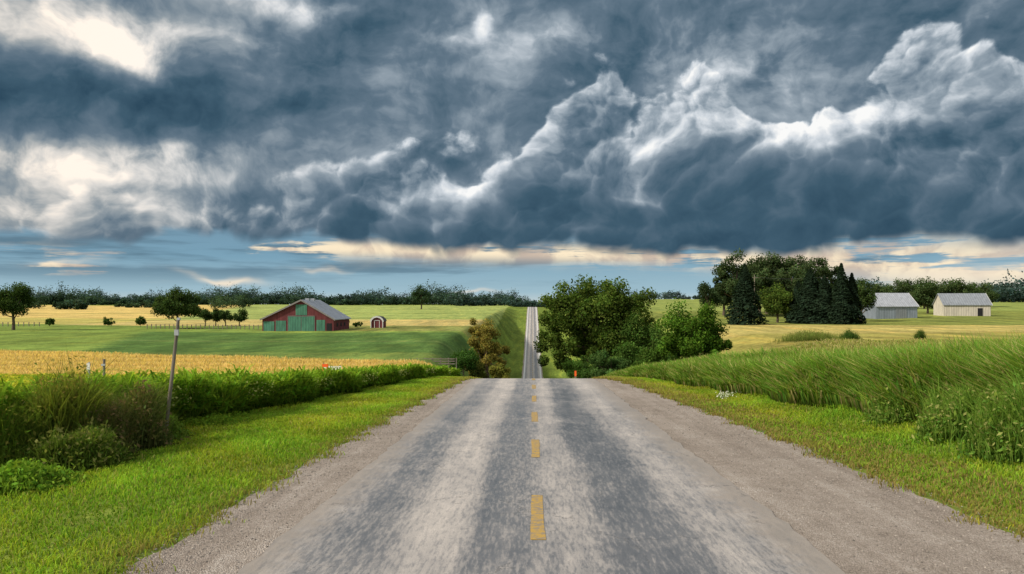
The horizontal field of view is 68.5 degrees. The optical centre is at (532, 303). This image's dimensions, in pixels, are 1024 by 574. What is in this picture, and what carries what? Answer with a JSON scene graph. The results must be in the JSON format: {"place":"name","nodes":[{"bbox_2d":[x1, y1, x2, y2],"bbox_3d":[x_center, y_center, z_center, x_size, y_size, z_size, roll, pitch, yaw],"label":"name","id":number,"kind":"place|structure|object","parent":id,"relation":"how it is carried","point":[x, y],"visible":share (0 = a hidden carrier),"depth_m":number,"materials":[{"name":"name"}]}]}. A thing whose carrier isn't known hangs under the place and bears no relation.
{"place":"outdoors","nodes":[
{"label":"outdoors","id":0,"kind":"place"},
{"bbox_2d":[0,299,1023,573],"bbox_3d":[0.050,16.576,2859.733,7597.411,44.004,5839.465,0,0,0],"label":"ground","id":1,"kind":"structure","parent":0,"point":[424,333],"depth_m":141.81,"materials":[{"name":"green plant"}]},
{"bbox_2d":[0,281,37,329],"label":"oak tree","id":2,"kind":"object","parent":1,"relation":"on","point":[23,293],"visible":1,"depth_m":189.25,"materials":[{"name":"green plant"}]},
{"bbox_2d":[2,322,39,325],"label":"wire fence","id":3,"kind":"object","parent":1,"relation":"on","point":[23,323],"visible":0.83,"depth_m":221.91,"materials":[{"name":"brown wood"}]},
{"bbox_2d":[0,397,46,466],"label":"roadside weeds","id":4,"kind":"object","parent":1,"relation":"on","point":[4,436],"visible":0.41,"depth_m":16.12,"materials":[{"name":"green plant"}]},
{"bbox_2d":[0,387,81,461],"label":"roadside weeds","id":5,"kind":"object","parent":1,"relation":"on","point":[25,435],"visible":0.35,"depth_m":16.45,"materials":[{"name":"green plant"}]},
{"bbox_2d":[0,457,97,499],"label":"roadside weeds","id":6,"kind":"object","parent":1,"relation":"on","point":[19,475],"visible":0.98,"depth_m":13.74,"materials":[{"name":"green plant"}]},
{"bbox_2d":[45,318,54,324],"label":"shrub","id":7,"kind":"object","parent":1,"relation":"on","point":[50,321],"visible":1,"depth_m":224.62,"materials":[{"name":"green plant"}]},
{"bbox_2d":[5,341,138,441],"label":"roadside weeds","id":8,"kind":"object","parent":1,"relation":"on","point":[66,394],"visible":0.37,"depth_m":17.14,"materials":[{"name":"green plant"}]},
{"bbox_2d":[22,415,138,473],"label":"roadside weeds","id":9,"kind":"object","parent":1,"relation":"on","point":[88,449],"visible":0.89,"depth_m":15.85,"materials":[{"name":"green plant"}]},
{"bbox_2d":[101,359,105,375],"bbox_3d":[-13.113,2.910,22.991,0.125,2.441,0.103,0,0,0],"label":"wooden post","id":10,"kind":"object","parent":1,"relation":"on","point":[103,364],"visible":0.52,"depth_m":22.96,"materials":[{"name":"grey wood"}]},
{"bbox_2d":[103,316,115,325],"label":"shrub","id":11,"kind":"object","parent":1,"relation":"on","point":[106,321],"visible":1,"depth_m":224.30,"materials":[{"name":"green plant"}]},
{"bbox_2d":[68,393,156,453],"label":"roadside weeds","id":12,"kind":"object","parent":1,"relation":"on","point":[116,417],"visible":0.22,"depth_m":17.89,"materials":[{"name":"green plant"}]},
{"bbox_2d":[90,382,158,406],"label":"roadside weeds","id":13,"kind":"object","parent":1,"relation":"on","point":[110,395],"visible":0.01,"depth_m":19.23,"materials":[{"name":"green plant"}]},
{"bbox_2d":[17,293,252,308],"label":"hedgerow trees","id":14,"kind":"object","parent":1,"relation":"on","point":[244,302],"visible":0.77,"depth_m":565.01,"materials":[{"name":"green plant"}]},
{"bbox_2d":[135,316,146,326],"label":"shrub","id":15,"kind":"object","parent":1,"relation":"on","point":[140,320],"visible":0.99,"depth_m":224.61,"materials":[{"name":"green plant"}]},
{"bbox_2d":[99,371,189,450],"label":"roadside weeds","id":16,"kind":"object","parent":1,"relation":"on","point":[149,406],"visible":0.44,"depth_m":18.92,"materials":[{"name":"green plant"}]},
{"bbox_2d":[165,318,180,431],"bbox_3d":[-9.434,2.154,19.584,0.492,3.575,0.128,0,0,0],"label":"leaning wooden post","id":17,"kind":"object","parent":1,"relation":"on","point":[176,332],"visible":0.85,"depth_m":19.57,"materials":[{"name":"grey wood"}]},
{"bbox_2d":[150,285,202,320],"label":"oak tree","id":18,"kind":"object","parent":1,"relation":"on","point":[171,305],"visible":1,"depth_m":212.25,"materials":[{"name":"green plant"}]},
{"bbox_2d":[163,411,192,441],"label":"roadside weeds","id":19,"kind":"object","parent":1,"relation":"on","point":[179,433],"visible":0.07,"depth_m":20.51,"materials":[{"name":"green plant"}]},
{"bbox_2d":[147,324,258,328],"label":"wire fence","id":20,"kind":"object","parent":1,"relation":"on","point":[209,327],"visible":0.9,"depth_m":211.92,"materials":[{"name":"brown wood"}]},
{"bbox_2d":[199,308,209,325],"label":"ash tree","id":21,"kind":"object","parent":1,"relation":"on","point":[205,314],"visible":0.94,"depth_m":233.69,"materials":[{"name":"green plant"}]},
{"bbox_2d":[208,307,220,325],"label":"ash tree","id":22,"kind":"object","parent":1,"relation":"on","point":[213,314],"visible":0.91,"depth_m":234.58,"materials":[{"name":"green plant"}]},
{"bbox_2d":[0,349,436,374],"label":"wheat field plants","id":23,"kind":"object","parent":1,"relation":"on","point":[11,360],"visible":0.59,"depth_m":70.71,"materials":[{"name":"yellow plant"}]},
{"bbox_2d":[177,410,264,427],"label":"roadside weeds","id":24,"kind":"object","parent":1,"relation":"on","point":[217,419],"visible":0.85,"depth_m":23.97,"materials":[{"name":"green plant"}]},
{"bbox_2d":[216,309,232,325],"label":"ash tree","id":25,"kind":"object","parent":1,"relation":"on","point":[225,315],"visible":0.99,"depth_m":233.95,"materials":[{"name":"green plant"}]},
{"bbox_2d":[0,361,462,428],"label":"corn crop plants","id":26,"kind":"object","parent":1,"relation":"on","point":[227,392],"visible":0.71,"depth_m":27.23,"materials":[{"name":"green plant"}]},
{"bbox_2d":[232,308,248,325],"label":"ash tree","id":27,"kind":"object","parent":1,"relation":"on","point":[241,316],"visible":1,"depth_m":234.31,"materials":[{"name":"green plant"}]},
{"bbox_2d":[260,298,350,330],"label":"red barn","id":28,"kind":"structure","parent":1,"relation":"on","point":[308,314],"depth_m":200.00,"materials":[{"name":"wood"}]},
{"bbox_2d":[288,317,300,330],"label":"sliding door","id":29,"kind":"structure","parent":28,"relation":"in","point":[294,323],"depth_m":199.95,"materials":[{"name":"green paint"}]},
{"bbox_2d":[301,317,313,330],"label":"sliding door","id":30,"kind":"structure","parent":28,"relation":"in","point":[307,323],"depth_m":199.95,"materials":[{"name":"green paint"}]},
{"bbox_2d":[322,363,340,369],"bbox_3d":[-15.473,5.101,58.023,1.470,1.009,0.135,0,0,0],"label":"roadworks barricade","id":31,"kind":"object","parent":1,"relation":"on","point":[325,365],"visible":0.39,"depth_m":57.97,"materials":[{"name":"orange paint"}]},
{"bbox_2d":[352,322,362,326],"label":"shrub","id":32,"kind":"object","parent":1,"relation":"on","point":[357,323],"visible":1,"depth_m":224.82,"materials":[{"name":"green plant"}]},
{"bbox_2d":[370,316,386,327],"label":"red shed","id":33,"kind":"structure","parent":1,"relation":"on","point":[377,321],"depth_m":222.00,"materials":[{"name":"red wood"}]},
{"bbox_2d":[410,285,431,308],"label":"oak tree","id":34,"kind":"object","parent":1,"relation":"on","point":[419,294],"visible":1,"depth_m":518.17,"materials":[{"name":"green plant"}]},
{"bbox_2d":[414,358,456,367],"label":"wooden rail fence","id":35,"kind":"object","parent":1,"relation":"on","point":[440,361],"visible":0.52,"depth_m":83.90,"materials":[{"name":"grey wood"}]},
{"bbox_2d":[449,347,480,375],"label":"shrub","id":36,"kind":"object","parent":1,"relation":"on","point":[469,358],"visible":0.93,"depth_m":87.58,"materials":[{"name":"green plant"}]},
{"bbox_2d":[464,362,487,377],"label":"shrub","id":37,"kind":"object","parent":1,"relation":"on","point":[479,370],"visible":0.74,"depth_m":89.36,"materials":[{"name":"green plant"}]},
{"bbox_2d":[467,317,510,377],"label":"willow tree","id":38,"kind":"object","parent":1,"relation":"on","point":[484,333],"visible":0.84,"depth_m":91.27,"materials":[{"name":"green plant"}]},
{"bbox_2d":[488,362,510,377],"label":"shrub","id":39,"kind":"object","parent":1,"relation":"on","point":[498,371],"visible":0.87,"depth_m":83.59,"materials":[{"name":"green plant"}]},
{"bbox_2d":[0,375,1023,573],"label":"verge grass","id":40,"kind":"structure","parent":1,"relation":"on","point":[346,411],"depth_m":15.98,"materials":[{"name":"green plant"}]},
{"bbox_2d":[10,268,1023,309],"bbox_3d":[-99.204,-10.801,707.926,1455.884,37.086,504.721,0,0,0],"label":"distant trees","id":41,"kind":"object","parent":1,"relation":"on","point":[1012,292],"visible":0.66,"depth_m":799.54,"materials":[{"name":"green plant"}]},
{"bbox_2d":[123,307,1023,573],"bbox_3d":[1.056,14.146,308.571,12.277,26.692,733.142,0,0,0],"label":"gravel shoulder","id":42,"kind":"object","parent":1,"relation":"on","point":[640,399],"visible":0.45,"depth_m":12.20},
{"bbox_2d":[112,405,1023,573],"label":"gravel stones","id":43,"kind":"object","parent":42,"relation":"on","point":[254,503],"visible":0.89,"depth_m":13.07,"materials":[{"name":"grey gravel"}]},
{"bbox_2d":[561,355,589,377],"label":"shrub","id":44,"kind":"object","parent":1,"relation":"on","point":[576,365],"visible":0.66,"depth_m":77.85,"materials":[{"name":"green plant"}]},
{"bbox_2d":[580,362,602,377],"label":"shrub","id":45,"kind":"object","parent":1,"relation":"on","point":[585,373],"visible":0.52,"depth_m":73.39,"materials":[{"name":"green plant"}]},
{"bbox_2d":[533,274,657,372],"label":"maple tree","id":46,"kind":"object","parent":1,"relation":"on","point":[590,304],"visible":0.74,"depth_m":93.88,"materials":[{"name":"green plant"}]},
{"bbox_2d":[588,348,631,377],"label":"shrub","id":47,"kind":"object","parent":1,"relation":"on","point":[600,360],"visible":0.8,"depth_m":71.78,"materials":[{"name":"green plant"}]},
{"bbox_2d":[606,341,647,365],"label":"shrub","id":48,"kind":"object","parent":1,"relation":"on","point":[629,351],"visible":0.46,"depth_m":75.32,"materials":[{"name":"green plant"}]},
{"bbox_2d":[619,313,665,349],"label":"shrub","id":49,"kind":"object","parent":1,"relation":"on","point":[635,333],"visible":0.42,"depth_m":89.59,"materials":[{"name":"green plant"}]},
{"bbox_2d":[632,346,666,366],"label":"shrub","id":50,"kind":"object","parent":1,"relation":"on","point":[651,357],"visible":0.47,"depth_m":67.31,"materials":[{"name":"green plant"}]},
{"bbox_2d":[648,340,681,361],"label":"shrub","id":51,"kind":"object","parent":1,"relation":"on","point":[670,359],"visible":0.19,"depth_m":75.26,"materials":[{"name":"green plant"}]},
{"bbox_2d":[654,297,732,358],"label":"bush","id":52,"kind":"object","parent":1,"relation":"on","point":[689,337],"visible":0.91,"depth_m":67.28,"materials":[{"name":"green plant"}]},
{"bbox_2d":[697,281,725,310],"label":"elm tree","id":53,"kind":"object","parent":1,"relation":"on","point":[703,288],"visible":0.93,"depth_m":183.82,"materials":[{"name":"green plant"}]},
{"bbox_2d":[706,272,732,315],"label":"poplar tree","id":54,"kind":"object","parent":1,"relation":"on","point":[720,284],"visible":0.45,"depth_m":216.56,"materials":[{"name":"green plant"}]},
{"bbox_2d":[715,391,740,398],"bbox_3d":[8.050,3.859,30.938,1.055,0.555,1.026,0,0,-14],"label":"white wildflower","id":55,"kind":"object","parent":1,"relation":"on","point":[722,395],"visible":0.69,"depth_m":31.05,"materials":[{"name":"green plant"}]},
{"bbox_2d":[712,248,760,307],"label":"poplar tree","id":56,"kind":"object","parent":1,"relation":"on","point":[723,268],"visible":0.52,"depth_m":213.98,"materials":[{"name":"green plant"}]},
{"bbox_2d":[730,253,763,277],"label":"poplar tree","id":57,"kind":"object","parent":1,"relation":"on","point":[761,257],"visible":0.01,"depth_m":237.16,"materials":[{"name":"green plant"}]},
{"bbox_2d":[724,263,770,324],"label":"spruce tree","id":58,"kind":"object","parent":1,"relation":"on","point":[746,300],"visible":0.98,"depth_m":148.48,"materials":[{"name":"green plant"}]},
{"bbox_2d":[736,264,782,311],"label":"poplar tree","id":59,"kind":"object","parent":1,"relation":"on","point":[766,279],"visible":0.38,"depth_m":206.34,"materials":[{"name":"green plant"}]},
{"bbox_2d":[745,250,791,313],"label":"poplar tree","id":60,"kind":"object","parent":1,"relation":"on","point":[773,263],"visible":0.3,"depth_m":227.16,"materials":[{"name":"green plant"}]},
{"bbox_2d":[758,282,793,322],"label":"elm tree","id":61,"kind":"object","parent":1,"relation":"on","point":[776,301],"visible":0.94,"depth_m":163.34,"materials":[{"name":"green plant"}]},
{"bbox_2d":[770,255,801,277],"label":"poplar tree","id":62,"kind":"object","parent":1,"relation":"on","point":[789,260],"visible":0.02,"depth_m":232.53,"materials":[{"name":"green plant"}]},
{"bbox_2d":[770,264,812,295],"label":"poplar tree","id":63,"kind":"object","parent":1,"relation":"on","point":[787,283],"visible":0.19,"depth_m":209.50,"materials":[{"name":"green plant"}]},
{"bbox_2d":[771,254,818,288],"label":"poplar tree","id":64,"kind":"object","parent":1,"relation":"on","point":[790,263],"visible":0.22,"depth_m":223.65,"materials":[{"name":"green plant"}]},
{"bbox_2d":[784,280,806,322],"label":"spruce tree","id":65,"kind":"object","parent":1,"relation":"on","point":[793,302],"visible":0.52,"depth_m":162.45,"materials":[{"name":"green plant"}]},
{"bbox_2d":[786,268,825,323],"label":"spruce tree","id":66,"kind":"object","parent":1,"relation":"on","point":[807,291],"visible":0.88,"depth_m":158.43,"materials":[{"name":"green plant"}]},
{"bbox_2d":[768,328,849,343],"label":"scrub clump","id":67,"kind":"object","parent":1,"relation":"on","point":[805,335],"visible":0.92,"depth_m":83.75,"materials":[{"name":"green plant"}]},
{"bbox_2d":[603,328,1023,423],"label":"tall grass","id":68,"kind":"structure","parent":1,"relation":"on","point":[831,372],"depth_m":24.24,"materials":[{"name":"green plant"}]},
{"bbox_2d":[797,256,836,295],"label":"poplar tree","id":69,"kind":"object","parent":1,"relation":"on","point":[822,271],"visible":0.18,"depth_m":229.03,"materials":[{"name":"green plant"}]},
{"bbox_2d":[807,275,839,323],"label":"spruce tree","id":70,"kind":"object","parent":1,"relation":"on","point":[825,289],"visible":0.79,"depth_m":156.57,"materials":[{"name":"green plant"}]},
{"bbox_2d":[824,264,848,287],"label":"poplar tree","id":71,"kind":"object","parent":1,"relation":"on","point":[834,271],"visible":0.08,"depth_m":233.46,"materials":[{"name":"green plant"}]},
{"bbox_2d":[826,263,858,324],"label":"spruce tree","id":72,"kind":"object","parent":1,"relation":"on","point":[840,305],"visible":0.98,"depth_m":153.84,"materials":[{"name":"green plant"}]},
{"bbox_2d":[839,328,861,339],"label":"scrub clump","id":73,"kind":"object","parent":1,"relation":"on","point":[848,334],"visible":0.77,"depth_m":84.55,"materials":[{"name":"green plant"}]},
{"bbox_2d":[843,273,866,324],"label":"spruce tree","id":74,"kind":"object","parent":1,"relation":"on","point":[853,289],"visible":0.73,"depth_m":154.87,"materials":[{"name":"green plant"}]},
{"bbox_2d":[855,277,877,312],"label":"elm tree","id":75,"kind":"object","parent":1,"relation":"on","point":[866,295],"visible":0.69,"depth_m":173.01,"materials":[{"name":"green plant"}]},
{"bbox_2d":[869,284,891,292],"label":"elm tree","id":76,"kind":"object","parent":1,"relation":"on","point":[881,288],"visible":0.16,"depth_m":288.07,"materials":[{"name":"green plant"}]},
{"bbox_2d":[858,381,921,428],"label":"tall weeds","id":77,"kind":"object","parent":1,"relation":"on","point":[883,413],"visible":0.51,"depth_m":20.72,"materials":[{"name":"green plant"}]},
{"bbox_2d":[862,293,918,318],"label":"grey metal shed","id":78,"kind":"structure","parent":1,"relation":"on","point":[894,305],"depth_m":190.54,"materials":[{"name":"metal"}]},
{"bbox_2d":[885,277,912,293],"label":"elm tree","id":79,"kind":"object","parent":1,"relation":"on","point":[898,283],"visible":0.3,"depth_m":298.38,"materials":[{"name":"green plant"}]},
{"bbox_2d":[901,279,919,295],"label":"elm tree","id":80,"kind":"object","parent":1,"relation":"on","point":[910,286],"visible":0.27,"depth_m":296.70,"materials":[{"name":"green plant"}]},
{"bbox_2d":[911,328,928,338],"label":"scrub clump","id":81,"kind":"object","parent":1,"relation":"on","point":[920,334],"visible":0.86,"depth_m":87.70,"materials":[{"name":"green plant"}]},
{"bbox_2d":[912,278,933,308],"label":"elm tree","id":82,"kind":"object","parent":1,"relation":"on","point":[918,282],"visible":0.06,"depth_m":299.64,"materials":[{"name":"green plant"}]},
{"bbox_2d":[910,281,938,313],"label":"elm tree","id":83,"kind":"object","parent":1,"relation":"on","point":[924,295],"visible":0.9,"depth_m":228.54,"materials":[{"name":"green plant"}]},
{"bbox_2d":[921,276,961,292],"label":"elm tree","id":84,"kind":"object","parent":1,"relation":"on","point":[944,281],"visible":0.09,"depth_m":241.35,"materials":[{"name":"green plant"}]},
{"bbox_2d":[905,378,997,446],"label":"tall weeds","id":85,"kind":"object","parent":1,"relation":"on","point":[943,419],"visible":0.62,"depth_m":17.68,"materials":[{"name":"green plant"}]},
{"bbox_2d":[936,277,972,292],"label":"elm tree","id":86,"kind":"object","parent":1,"relation":"on","point":[957,285],"visible":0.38,"depth_m":233.83,"materials":[{"name":"green plant"}]},
{"bbox_2d":[932,293,992,315],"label":"cream shed","id":87,"kind":"structure","parent":1,"relation":"on","point":[961,304],"depth_m":200.91,"materials":[{"name":"wood"}]},
{"bbox_2d":[957,283,983,292],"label":"elm tree","id":88,"kind":"object","parent":1,"relation":"on","point":[973,289],"visible":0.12,"depth_m":316.95,"materials":[{"name":"green plant"}]},
{"bbox_2d":[947,374,1023,465],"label":"tall weeds","id":89,"kind":"object","parent":1,"relation":"on","point":[992,430],"visible":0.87,"depth_m":15.37,"materials":[{"name":"green plant"}]},
{"bbox_2d":[973,281,1000,302],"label":"elm tree","id":90,"kind":"object","parent":1,"relation":"on","point":[991,294],"visible":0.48,"depth_m":336.83,"materials":[{"name":"green plant"}]},
{"bbox_2d":[975,353,1023,468],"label":"tall weeds","id":91,"kind":"object","parent":1,"relation":"on","point":[1021,400],"visible":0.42,"depth_m":15.05,"materials":[{"name":"green plant"}]},
{"bbox_2d":[0,0,1023,301],"label":"sky","id":92,"kind":"structure","parent":0,"point":[333,147],"materials":[{"name":"grey"}]},
{"bbox_2d":[237,307,845,573],"bbox_3d":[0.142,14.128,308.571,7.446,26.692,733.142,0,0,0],"label":"road","id":93,"kind":"structure","parent":0,"point":[454,483],"depth_m":12.41,"materials":[{"name":"grey asphalt"}]},
{"bbox_2d":[523,307,541,377],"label":"edge line marking","id":94,"kind":"object","parent":93,"relation":"on","point":[526,345],"visible":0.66,"depth_m":374.32,"materials":[{"name":"white paint"}]},
{"bbox_2d":[530,316,545,539],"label":"line marking","id":95,"kind":"object","parent":93,"relation":"on","point":[537,530],"visible":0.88,"depth_m":12.10,"materials":[{"name":"yellow paint"}]}
]}

